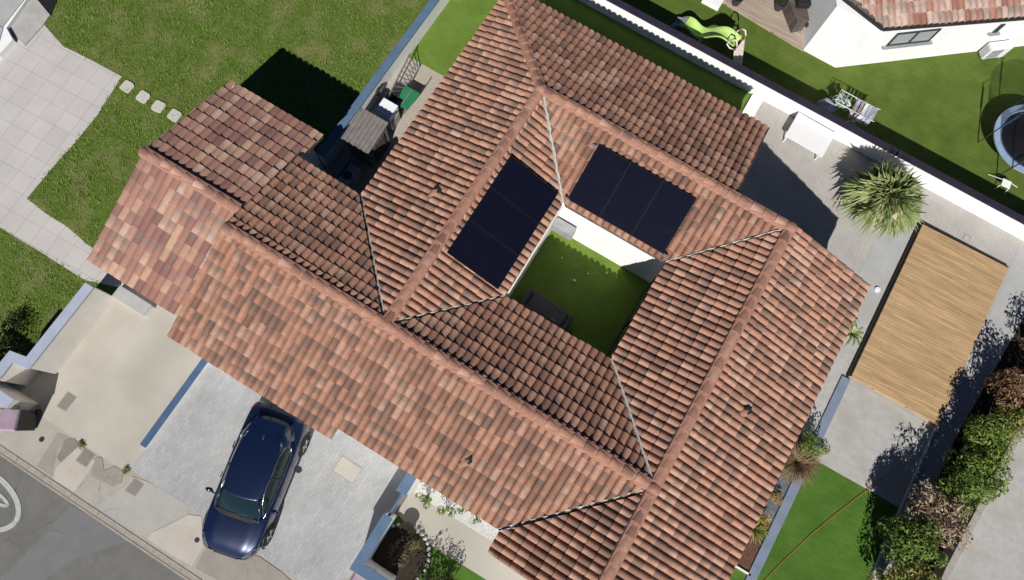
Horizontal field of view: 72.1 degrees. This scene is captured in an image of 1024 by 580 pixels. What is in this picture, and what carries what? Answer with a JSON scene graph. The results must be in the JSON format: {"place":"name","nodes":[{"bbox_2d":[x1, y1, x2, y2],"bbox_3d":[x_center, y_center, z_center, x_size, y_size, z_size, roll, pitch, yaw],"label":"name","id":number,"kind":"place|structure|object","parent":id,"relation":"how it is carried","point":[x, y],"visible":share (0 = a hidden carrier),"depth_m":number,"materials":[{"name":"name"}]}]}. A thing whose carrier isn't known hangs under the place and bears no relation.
{"place":"outdoors","nodes":[
{"label":"outdoors","id":0,"kind":"place"},
{"bbox_2d":[0,0,29,59],"bbox_3d":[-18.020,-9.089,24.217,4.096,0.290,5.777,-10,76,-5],"label":"terrace house","id":1,"kind":"structure","parent":0,"point":[11,11],"depth_m":24.18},
{"bbox_2d":[0,0,122,286],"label":"patio","id":2,"kind":"structure","parent":0,"point":[54,95],"depth_m":23.50,"materials":[{"name":"tile"}]},
{"bbox_2d":[9,0,50,45],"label":"raised plinth","id":3,"kind":"structure","parent":2,"relation":"on","point":[30,21],"depth_m":24.36,"materials":[{"name":"concrete"}]},
{"bbox_2d":[0,456,184,579],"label":"road","id":4,"kind":"structure","parent":0,"point":[44,508],"depth_m":20.43,"materials":[{"name":"asphalt"}]},
{"bbox_2d":[0,476,20,531],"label":"speed marking","id":5,"kind":"object","parent":4,"relation":"on","point":[10,490],"visible":1,"depth_m":20.64,"materials":[{"name":"paint"}]},
{"bbox_2d":[0,505,127,579],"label":"road patch","id":6,"kind":"object","parent":4,"relation":"on","point":[71,533],"visible":1,"depth_m":20.43,"materials":[{"name":"asphalt"}]},
{"bbox_2d":[0,454,187,579],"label":"gutter","id":7,"kind":"object","parent":4,"relation":"on","point":[95,518],"depth_m":20.63,"materials":[{"name":"concrete"}]},
{"bbox_2d":[14,284,201,472],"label":"driveway","id":8,"kind":"structure","parent":0,"point":[122,375],"depth_m":21.50,"materials":[{"name":"beige concrete"}]},
{"bbox_2d":[0,381,38,410],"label":"gate pier","id":9,"kind":"structure","parent":8,"relation":"on","point":[11,396],"depth_m":20.64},
{"bbox_2d":[57,391,76,411],"bbox_3d":[-13.478,3.384,21.319,0.360,0.041,0.520,31,77,5],"label":"access cover","id":10,"kind":"object","parent":8,"relation":"on","point":[68,399],"visible":1,"depth_m":21.30,"materials":[{"name":"concrete"}]},
{"bbox_2d":[112,285,154,316],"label":"retaining kerb","id":11,"kind":"structure","parent":8,"relation":"on","point":[133,301],"depth_m":21.84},
{"bbox_2d":[0,382,297,579],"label":"pavement","id":12,"kind":"structure","parent":0,"point":[29,447],"depth_m":20.85,"materials":[{"name":"concrete"}]},
{"bbox_2d":[0,405,40,431],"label":"wheelie bin","id":13,"kind":"object","parent":12,"relation":"on","point":[14,419],"visible":0.93,"depth_m":20.16,"materials":[{"name":"black plastic"}]},
{"bbox_2d":[37,433,70,476],"bbox_3d":[-13.629,4.875,20.924,0.563,0.001,1.193,20,76,3],"label":"pavement patch","id":14,"kind":"object","parent":12,"relation":"on","point":[46,463],"visible":1,"depth_m":20.91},
{"bbox_2d":[57,438,78,461],"bbox_3d":[-13.278,4.713,20.971,0.709,0.001,0.443,-43,81,-12],"label":"pavement patch","id":15,"kind":"object","parent":12,"relation":"on","point":[69,447],"visible":1,"depth_m":20.97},
{"bbox_2d":[53,447,93,491],"bbox_3d":[-12.981,5.285,20.841,0.922,0.001,1.075,31,77,5],"label":"pavement patch","id":16,"kind":"object","parent":12,"relation":"on","point":[70,473],"visible":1,"depth_m":20.82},
{"bbox_2d":[75,448,95,467],"bbox_3d":[-12.686,4.997,20.939,0.420,0.041,0.420,31,77,5],"label":"access cover","id":17,"kind":"object","parent":12,"relation":"on","point":[85,457],"visible":1,"depth_m":20.92,"materials":[{"name":"concrete"}]},
{"bbox_2d":[91,457,122,486],"bbox_3d":[-11.998,5.398,20.847,1.119,0.001,0.582,31,77,5],"label":"pavement patch","id":18,"kind":"object","parent":12,"relation":"on","point":[112,476],"visible":1,"depth_m":20.84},
{"bbox_2d":[125,478,143,496],"bbox_3d":[-11.141,5.830,20.789,0.380,0.041,0.440,31,77,5],"label":"access cover","id":19,"kind":"object","parent":12,"relation":"on","point":[134,487],"visible":1,"depth_m":20.77,"materials":[{"name":"concrete"}]},
{"bbox_2d":[99,476,187,537],"bbox_3d":[-10.757,6.379,20.651,2.299,0.001,1.384,31,77,5],"label":"pavement patch","id":20,"kind":"object","parent":12,"relation":"on","point":[148,510],"visible":1,"depth_m":20.65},
{"bbox_2d":[148,515,202,565],"bbox_3d":[-9.596,7.083,20.517,1.544,0.001,1.295,31,77,5],"label":"pavement patch","id":21,"kind":"object","parent":12,"relation":"on","point":[176,538],"visible":1,"depth_m":20.47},
{"bbox_2d":[195,547,289,579],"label":"pavement patch","id":22,"kind":"object","parent":12,"relation":"on","point":[214,565],"visible":0.83,"depth_m":20.34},
{"bbox_2d":[0,0,428,360],"bbox_3d":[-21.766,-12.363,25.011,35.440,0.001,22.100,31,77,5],"label":"lawn","id":23,"kind":"structure","parent":0,"point":[137,115],"depth_m":24.26,"materials":[{"name":"plant"}]},
{"bbox_2d":[0,328,25,361],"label":"dark shrub","id":24,"kind":"object","parent":23,"relation":"on","point":[5,350],"visible":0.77,"depth_m":21.17,"materials":[{"name":"green plant"}]},
{"bbox_2d":[3,312,27,329],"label":"dark shrub","id":25,"kind":"object","parent":23,"relation":"on","point":[16,321],"visible":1,"depth_m":21.58,"materials":[{"name":"green plant"}]},
{"bbox_2d":[39,0,57,14],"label":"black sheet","id":26,"kind":"object","parent":23,"relation":"on","point":[49,6],"visible":1,"depth_m":24.59,"materials":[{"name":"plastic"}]},
{"bbox_2d":[119,80,134,92],"bbox_3d":[-13.095,-6.916,23.969,0.412,0.085,0.403,31,77,5],"label":"stepping stone","id":27,"kind":"object","parent":23,"relation":"on","point":[126,85],"visible":1,"depth_m":23.93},
{"bbox_2d":[136,90,150,103],"bbox_3d":[-12.506,-6.546,23.898,0.408,0.085,0.410,31,77,5],"label":"stepping stone","id":28,"kind":"object","parent":23,"relation":"on","point":[143,96],"visible":1,"depth_m":23.86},
{"bbox_2d":[151,100,165,112],"bbox_3d":[-11.958,-6.201,23.832,0.406,0.085,0.410,31,77,5],"label":"stepping stone","id":29,"kind":"object","parent":23,"relation":"on","point":[157,106],"visible":1,"depth_m":23.79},
{"bbox_2d":[167,109,181,121],"bbox_3d":[-11.387,-5.883,23.774,0.410,0.085,0.411,31,77,5],"label":"stepping stone","id":30,"kind":"object","parent":23,"relation":"on","point":[171,116],"visible":1,"depth_m":23.73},
{"bbox_2d":[87,80,325,315],"bbox_3d":[-8.929,-2.630,21.222,3.500,3.610,6.759,31,77,5],"label":"garage annex","id":31,"kind":"object","parent":23,"relation":"on","point":[206,170],"visible":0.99,"depth_m":19.82,"materials":[{"name":"tile"}]},
{"bbox_2d":[317,0,449,166],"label":"boundary wall","id":32,"kind":"structure","parent":23,"relation":"on","point":[382,77],"depth_m":23.77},
{"bbox_2d":[130,363,406,579],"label":"driveway","id":33,"kind":"structure","parent":0,"point":[327,519],"depth_m":20.99,"materials":[{"name":"concrete"}]},
{"bbox_2d":[202,401,310,559],"bbox_3d":[-7.424,5.467,20.249,2.238,1.500,4.358,18,76,2],"label":"parked car","id":34,"kind":"object","parent":33,"relation":"on","point":[271,445],"visible":0.94,"depth_m":19.78,"materials":[{"name":"blue paint"}]},
{"bbox_2d":[332,455,362,483],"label":"drain slab","id":35,"kind":"structure","parent":33,"relation":"on","point":[347,469],"depth_m":21.13,"materials":[{"name":"concrete"}]},
{"bbox_2d":[396,472,417,495],"bbox_3d":[-2.967,5.572,20.508,0.320,1.400,0.720,31,77,5],"label":"gate post","id":36,"kind":"object","parent":33,"relation":"on","point":[406,485],"visible":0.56,"depth_m":19.82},
{"bbox_2d":[388,494,404,516],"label":"garden gate","id":37,"kind":"structure","parent":36,"relation":"attached to","point":[393,510],"depth_m":19.83,"materials":[{"name":"blue metal"}]},
{"bbox_2d":[0,106,558,579],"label":"ground","id":38,"kind":"structure","parent":0,"point":[138,544],"depth_m":20.68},
{"bbox_2d":[0,283,114,385],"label":"garden wall","id":39,"kind":"structure","parent":38,"relation":"on","point":[68,330],"depth_m":20.83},
{"bbox_2d":[0,445,201,579],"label":"kerb","id":40,"kind":"structure","parent":38,"relation":"on","point":[109,521],"depth_m":20.55,"materials":[{"name":"concrete"}]},
{"bbox_2d":[140,359,209,447],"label":"divider wall","id":41,"kind":"structure","parent":38,"relation":"on","point":[174,404],"depth_m":21.18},
{"bbox_2d":[349,512,396,579],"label":"garden wall","id":42,"kind":"structure","parent":38,"relation":"on","point":[362,564],"depth_m":19.42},
{"bbox_2d":[325,57,443,250],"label":"gravel yard","id":43,"kind":"structure","parent":38,"relation":"on","point":[431,79],"depth_m":24.12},
{"bbox_2d":[338,163,362,189],"bbox_3d":[-5.308,-3.613,22.981,0.400,0.677,0.840,31,77,5],"label":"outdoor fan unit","id":44,"kind":"object","parent":43,"relation":"on","point":[351,176],"visible":0.77,"depth_m":22.73,"materials":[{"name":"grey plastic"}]},
{"bbox_2d":[341,107,390,167],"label":"garden shed","id":45,"kind":"structure","parent":43,"relation":"on","point":[365,136],"depth_m":22.47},
{"bbox_2d":[373,134,387,161],"bbox_3d":[-4.329,-4.652,23.146,0.025,1.050,0.600,31,77,5],"label":"door","id":46,"kind":"structure","parent":45,"relation":"in","point":[380,147],"depth_m":23.09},
{"bbox_2d":[375,98,400,129],"bbox_3d":[-4.134,-5.866,23.568,0.580,0.910,0.540,31,77,5],"label":"washing machine","id":47,"kind":"object","parent":43,"relation":"on","point":[387,110],"visible":0.93,"depth_m":23.17,"materials":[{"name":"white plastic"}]},
{"bbox_2d":[387,53,419,99],"bbox_3d":[-3.767,-6.914,23.929,0.334,0.640,2.216,22,76,3],"label":"aluminium ladder","id":48,"kind":"object","parent":43,"relation":"on","point":[401,71],"visible":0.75,"depth_m":23.90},
{"bbox_2d":[396,77,425,117],"bbox_3d":[-3.542,-6.447,23.937,0.587,0.571,1.476,31,77,5],"label":"wheelbarrow","id":49,"kind":"object","parent":43,"relation":"on","point":[407,97],"visible":0.88,"depth_m":23.72,"materials":[{"name":"green plastic"}]},
{"bbox_2d":[167,0,870,579],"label":"patio house","id":50,"kind":"structure","parent":38,"relation":"on","point":[501,410],"depth_m":19.06,"materials":[{"name":"tile"}]},
{"bbox_2d":[447,220,518,288],"bbox_3d":[-0.790,-0.983,19.475,1.645,0.717,1.124,31,77,5],"label":"solar panel","id":51,"kind":"object","parent":50,"relation":"attached to","point":[482,253],"visible":1,"depth_m":19.45,"materials":[{"name":"glass"}]},
{"bbox_2d":[469,187,538,255],"bbox_3d":[-0.213,-1.912,19.736,1.645,0.717,1.124,31,77,5],"label":"solar panel","id":52,"kind":"object","parent":50,"relation":"attached to","point":[496,215],"visible":1,"depth_m":19.71,"materials":[{"name":"glass"}]},
{"bbox_2d":[490,155,557,223],"bbox_3d":[0.365,-2.841,19.997,1.645,0.717,1.124,31,77,5],"label":"solar panel","id":53,"kind":"object","parent":50,"relation":"attached to","point":[523,188],"visible":1,"depth_m":19.98,"materials":[{"name":"glass"}]},
{"bbox_2d":[551,217,576,239],"bbox_3d":[1.646,-1.943,22.305,0.720,0.590,0.372,31,77,5],"label":"air conditioner","id":54,"kind":"object","parent":50,"relation":"attached to","point":[561,227],"visible":0.99,"depth_m":22.03,"materials":[{"name":"grey plastic"}]},
{"bbox_2d":[568,144,630,216],"bbox_3d":[2.504,-3.137,20.235,1.054,0.682,1.694,31,77,5],"label":"solar panel","id":55,"kind":"object","parent":50,"relation":"attached to","point":[599,180],"visible":1,"depth_m":20.22,"materials":[{"name":"glass"}]},
{"bbox_2d":[599,162,663,234],"bbox_3d":[3.409,-2.603,20.135,1.054,0.682,1.694,31,77,5],"label":"solar panel","id":56,"kind":"object","parent":50,"relation":"attached to","point":[631,198],"visible":1,"depth_m":20.12,"materials":[{"name":"glass"}]},
{"bbox_2d":[607,275,657,357],"bbox_3d":[3.572,0.981,21.413,0.050,2.300,3.000,31,77,5],"label":"gutter","id":57,"kind":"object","parent":50,"relation":"in","point":[644,293],"depth_m":21.75,"materials":[{"name":"metal"}]},
{"bbox_2d":[631,181,695,253],"bbox_3d":[4.313,-2.069,20.036,1.054,0.682,1.694,31,77,5],"label":"solar panel","id":58,"kind":"object","parent":50,"relation":"on","point":[663,217],"visible":1,"depth_m":20.02,"materials":[{"name":"glass"}]},
{"bbox_2d":[509,231,648,355],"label":"turf","id":59,"kind":"structure","parent":38,"relation":"on","point":[598,303],"depth_m":22.84,"materials":[{"name":"plant"}]},
{"bbox_2d":[519,287,573,330],"bbox_3d":[1.071,0.678,22.200,1.630,0.670,0.680,34,77,6],"label":"wicker sofa","id":60,"kind":"object","parent":59,"relation":"on","point":[545,308],"visible":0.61,"depth_m":22.12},
{"bbox_2d":[410,0,751,110],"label":"turf","id":61,"kind":"structure","parent":38,"relation":"on","point":[447,37],"depth_m":25.05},
{"bbox_2d":[742,94,763,116],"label":"retaining block","id":62,"kind":"structure","parent":38,"relation":"on","point":[752,106],"depth_m":24.60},
{"bbox_2d":[578,0,1023,240],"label":"boundary wall","id":63,"kind":"structure","parent":38,"relation":"on","point":[956,192],"depth_m":24.11,"materials":[{"name":"paint"}]},
{"bbox_2d":[929,401,1023,579],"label":"hedge wall","id":64,"kind":"structure","parent":38,"relation":"on","point":[944,573],"depth_m":20.99,"materials":[{"name":"concrete"}]},
{"bbox_2d":[397,479,642,579],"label":"front path","id":65,"kind":"structure","parent":0,"point":[459,542],"depth_m":20.79,"materials":[{"name":"beige concrete"}]},
{"bbox_2d":[371,514,484,579],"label":"turf","id":66,"kind":"structure","parent":65,"relation":"on","point":[440,560],"depth_m":20.58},
{"bbox_2d":[371,523,430,579],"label":"flower bed","id":67,"kind":"object","parent":66,"relation":"on","point":[418,558],"visible":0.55,"depth_m":20.55,"materials":[{"name":"soil"}]},
{"bbox_2d":[387,537,412,567],"bbox_3d":[-3.217,7.553,20.222,0.739,0.802,0.959,31,77,5],"label":"dry shrub","id":68,"kind":"object","parent":67,"relation":"on","point":[400,552],"visible":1,"depth_m":20.19,"materials":[{"name":"brown plant"}]},
{"bbox_2d":[399,521,414,537],"bbox_3d":[-3.062,7.014,20.636,0.460,0.330,0.460,31,77,5],"label":"planter","id":69,"kind":"object","parent":67,"relation":"on","point":[406,529],"visible":1,"depth_m":20.52,"materials":[{"name":"soil"}]},
{"bbox_2d":[410,566,439,579],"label":"dark shrub","id":70,"kind":"object","parent":66,"relation":"on","point":[419,576],"visible":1,"depth_m":19.94,"materials":[{"name":"green plant"}]},
{"bbox_2d":[414,481,520,541],"bbox_3d":[-1.338,6.484,21.012,3.200,0.001,0.920,31,77,5],"label":"pebble strip","id":71,"kind":"object","parent":65,"relation":"on","point":[486,530],"visible":0.4,"depth_m":20.96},
{"bbox_2d":[415,492,431,508],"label":"climbing plant","id":72,"kind":"object","parent":71,"relation":"on","point":[425,501],"visible":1,"depth_m":20.68,"materials":[{"name":"green plant"}]},
{"bbox_2d":[779,439,823,489],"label":"ornamental grass","id":73,"kind":"object","parent":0,"point":[798,466],"depth_m":21.40,"materials":[{"name":"brown plant"}]},
{"bbox_2d":[614,101,1023,579],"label":"terrace","id":74,"kind":"structure","parent":0,"point":[793,181],"depth_m":23.92,"materials":[{"name":"concrete"}]},
{"bbox_2d":[730,567,746,579],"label":"turf","id":75,"kind":"structure","parent":74,"relation":"on","point":[737,574],"depth_m":20.84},
{"bbox_2d":[738,520,769,571],"bbox_3d":[6.730,7.313,21.131,1.750,0.001,1.550,31,77,5],"label":"mulch bed","id":76,"kind":"object","parent":74,"relation":"on","point":[747,558],"visible":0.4,"depth_m":21.01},
{"bbox_2d":[750,516,770,544],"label":"rosette plant","id":77,"kind":"object","parent":76,"relation":"on","point":[758,532],"visible":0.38,"depth_m":21.01,"materials":[{"name":"green plant"}]},
{"bbox_2d":[761,431,807,523],"bbox_3d":[7.898,5.434,21.658,1.750,0.001,3.000,31,77,5],"label":"slate bed","id":78,"kind":"object","parent":74,"relation":"on","point":[769,506],"visible":0.2,"depth_m":21.48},
{"bbox_2d":[797,426,829,460],"bbox_3d":[9.118,4.711,21.322,0.820,1.139,1.086,31,77,5],"label":"green shrub","id":79,"kind":"object","parent":78,"relation":"on","point":[809,439],"visible":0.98,"depth_m":21.24,"materials":[{"name":"green plant"}]},
{"bbox_2d":[745,375,849,579],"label":"edging strip","id":80,"kind":"object","parent":74,"relation":"on","point":[792,491],"visible":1,"depth_m":21.37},
{"bbox_2d":[782,112,835,159],"bbox_3d":[10.179,-5.253,24.240,1.440,0.440,1.063,32,77,6],"label":"garden table","id":81,"kind":"object","parent":74,"relation":"on","point":[810,134],"visible":1,"depth_m":24.03,"materials":[{"name":"white plastic"}]},
{"bbox_2d":[757,462,898,579],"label":"turf","id":82,"kind":"structure","parent":74,"relation":"on","point":[845,542],"depth_m":21.24,"materials":[{"name":"plant"}]},
{"bbox_2d":[765,451,918,579],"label":"garden cable","id":83,"kind":"object","parent":82,"relation":"on","point":[838,512],"visible":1,"depth_m":21.36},
{"bbox_2d":[814,379,932,506],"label":"concrete slab","id":84,"kind":"structure","parent":74,"relation":"on","point":[871,438],"depth_m":21.97,"materials":[{"name":"concrete"}]},
{"bbox_2d":[834,156,929,240],"bbox_3d":[12.169,-2.979,22.820,3.054,2.259,2.792,31,77,5],"label":"fan palm","id":85,"kind":"object","parent":74,"relation":"on","point":[884,180],"visible":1,"depth_m":22.48,"materials":[{"name":"green plant"}]},
{"bbox_2d":[855,204,923,327],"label":"terrace slab","id":86,"kind":"structure","parent":74,"relation":"on","point":[880,263],"depth_m":23.43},
{"bbox_2d":[870,427,936,576],"bbox_3d":[9.600,10.271,20.465,0.040,0.150,14.400,31,77,5],"label":"edging strip","id":87,"kind":"object","parent":74,"relation":"on","point":[911,482],"visible":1,"depth_m":21.65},
{"bbox_2d":[876,511,931,551],"bbox_3d":[11.280,7.009,20.474,1.378,1.823,1.239,31,77,5],"label":"hedge shrub","id":88,"kind":"object","parent":74,"relation":"on","point":[889,524],"visible":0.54,"depth_m":20.07,"materials":[{"name":"green plant"}]},
{"bbox_2d":[866,554,941,579],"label":"hedge shrub","id":89,"kind":"object","parent":74,"relation":"on","point":[894,574],"visible":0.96,"depth_m":19.64,"materials":[{"name":"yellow plant"}]},
{"bbox_2d":[879,515,948,569],"bbox_3d":[11.437,7.271,20.240,1.550,2.172,1.701,31,77,5],"label":"hedge shrub","id":90,"kind":"object","parent":74,"relation":"on","point":[923,548],"visible":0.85,"depth_m":19.63,"materials":[{"name":"green plant"}]},
{"bbox_2d":[846,221,1008,424],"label":"timber deck","id":91,"kind":"structure","parent":74,"relation":"on","point":[924,334],"depth_m":22.86,"materials":[{"name":"brown wood"}]},
{"bbox_2d":[905,480,972,551],"bbox_3d":[12.172,6.538,20.512,1.648,2.069,1.884,7,75,-1],"label":"hedge shrub","id":92,"kind":"object","parent":74,"relation":"on","point":[923,509],"visible":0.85,"depth_m":20.09,"materials":[{"name":"beige plant"}]},
{"bbox_2d":[899,318,1023,579],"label":"hedge bed","id":93,"kind":"object","parent":74,"relation":"on","point":[1012,355],"visible":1,"depth_m":22.42,"materials":[{"name":"soil"}]},
{"bbox_2d":[930,468,978,516],"bbox_3d":[13.007,6.013,20.801,1.185,1.825,1.368,-33,79,-10],"label":"hedge shrub","id":94,"kind":"object","parent":93,"relation":"on","point":[949,490],"visible":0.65,"depth_m":20.33,"materials":[{"name":"green plant"}]},
{"bbox_2d":[941,444,1012,504],"bbox_3d":[13.707,5.529,20.888,1.720,1.962,1.792,31,77,5],"label":"hedge shrub","id":95,"kind":"object","parent":93,"relation":"on","point":[973,468],"visible":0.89,"depth_m":20.48,"materials":[{"name":"green plant"}]},
{"bbox_2d":[962,414,1015,468],"bbox_3d":[14.231,4.597,21.172,1.502,1.913,1.787,2,76,-2],"label":"hedge shrub","id":96,"kind":"object","parent":93,"relation":"on","point":[983,433],"visible":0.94,"depth_m":20.77,"materials":[{"name":"green plant"}]},
{"bbox_2d":[983,401,1023,445],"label":"hedge shrub","id":97,"kind":"object","parent":93,"relation":"on","point":[1011,414],"visible":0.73,"depth_m":20.99,"materials":[{"name":"yellow plant"}]},
{"bbox_2d":[984,367,1023,428],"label":"hedge shrub","id":98,"kind":"object","parent":93,"relation":"on","point":[1009,384],"visible":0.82,"depth_m":21.33,"materials":[{"name":"brown plant"}]},
{"bbox_2d":[936,245,1023,449],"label":"terrace slab","id":99,"kind":"structure","parent":74,"relation":"on","point":[1005,319],"depth_m":22.90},
{"bbox_2d":[622,0,1023,215],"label":"neighbour turf","id":100,"kind":"structure","parent":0,"point":[941,113],"depth_m":26.02,"materials":[{"name":"plant"}]},
{"bbox_2d":[670,16,746,64],"bbox_3d":[7.164,-9.164,25.292,2.990,1.750,0.640,39,77,7],"label":"garden slide","id":101,"kind":"object","parent":100,"relation":"on","point":[694,27],"visible":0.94,"depth_m":25.26,"materials":[{"name":"green plastic"}]},
{"bbox_2d":[701,0,723,10],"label":"deck step","id":102,"kind":"object","parent":100,"relation":"on","point":[714,4],"visible":1,"depth_m":26.43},
{"bbox_2d":[723,0,803,51],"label":"neighbour deck","id":103,"kind":"structure","parent":100,"relation":"on","point":[764,14],"depth_m":26.51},
{"bbox_2d":[782,0,808,32],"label":"storage box","id":104,"kind":"object","parent":103,"relation":"on","point":[797,19],"visible":0.98,"depth_m":25.96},
{"bbox_2d":[795,0,810,8],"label":"barbecue","id":105,"kind":"object","parent":103,"relation":"on","point":[804,4],"visible":0.58,"depth_m":25.65,"materials":[{"name":"black metal"}]},
{"bbox_2d":[817,98,836,112],"bbox_3d":[11.273,-6.534,25.314,0.591,0.720,0.677,-24,78,-8],"label":"laundry basket","id":106,"kind":"object","parent":100,"relation":"on","point":[827,104],"visible":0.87,"depth_m":25.03,"materials":[{"name":"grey plastic"}]},
{"bbox_2d":[835,90,880,124],"bbox_3d":[12.116,-6.359,25.157,1.508,0.977,0.564,31,77,5],"label":"laundry rack","id":107,"kind":"object","parent":100,"relation":"on","point":[855,107],"visible":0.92,"depth_m":24.73,"materials":[{"name":"metal"}]},
{"bbox_2d":[833,92,850,108],"bbox_3d":[11.681,-6.683,24.953,0.561,0.463,0.624,-26,78,-9],"label":"garment","id":108,"kind":"object","parent":107,"relation":"hanging from","point":[840,96],"visible":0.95,"depth_m":24.88,"materials":[{"name":"grey fabric"}]},
{"bbox_2d":[802,0,1023,67],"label":"white house","id":109,"kind":"structure","parent":100,"relation":"on","point":[839,33],"depth_m":24.63,"materials":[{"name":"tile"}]},
{"bbox_2d":[882,28,941,49],"bbox_3d":[14.152,-8.854,24.824,1.857,0.792,0.139,-8,76,-4],"label":"window","id":110,"kind":"structure","parent":109,"relation":"in","point":[921,37],"depth_m":24.92,"materials":[{"name":"glass"}]},
{"bbox_2d":[979,40,1012,60],"bbox_3d":[17.961,-8.941,26.179,0.845,0.660,0.450,-8,76,-4],"label":"air conditioner","id":111,"kind":"object","parent":109,"relation":"attached to","point":[998,49],"visible":1,"depth_m":25.92,"materials":[{"name":"white paint"}]},
{"bbox_2d":[977,97,1023,176],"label":"trampoline","id":112,"kind":"object","parent":100,"relation":"on","point":[1008,133],"visible":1,"depth_m":24.75,"materials":[{"name":"metal"}]},
{"bbox_2d":[801,321,866,435],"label":"path","id":113,"kind":"structure","parent":0,"point":[843,360],"depth_m":22.43,"materials":[{"name":"concrete"}]},
{"bbox_2d":[844,320,863,346],"bbox_3d":[10.788,1.408,22.524,0.849,0.550,1.066,31,77,5],"label":"palm","id":114,"kind":"object","parent":113,"relation":"on","point":[855,333],"visible":0.69,"depth_m":22.29,"materials":[{"name":"green plant"}]},
{"bbox_2d":[949,438,1023,579],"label":"neighbour yard","id":115,"kind":"structure","parent":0,"point":[995,551],"depth_m":21.39,"materials":[{"name":"concrete"}]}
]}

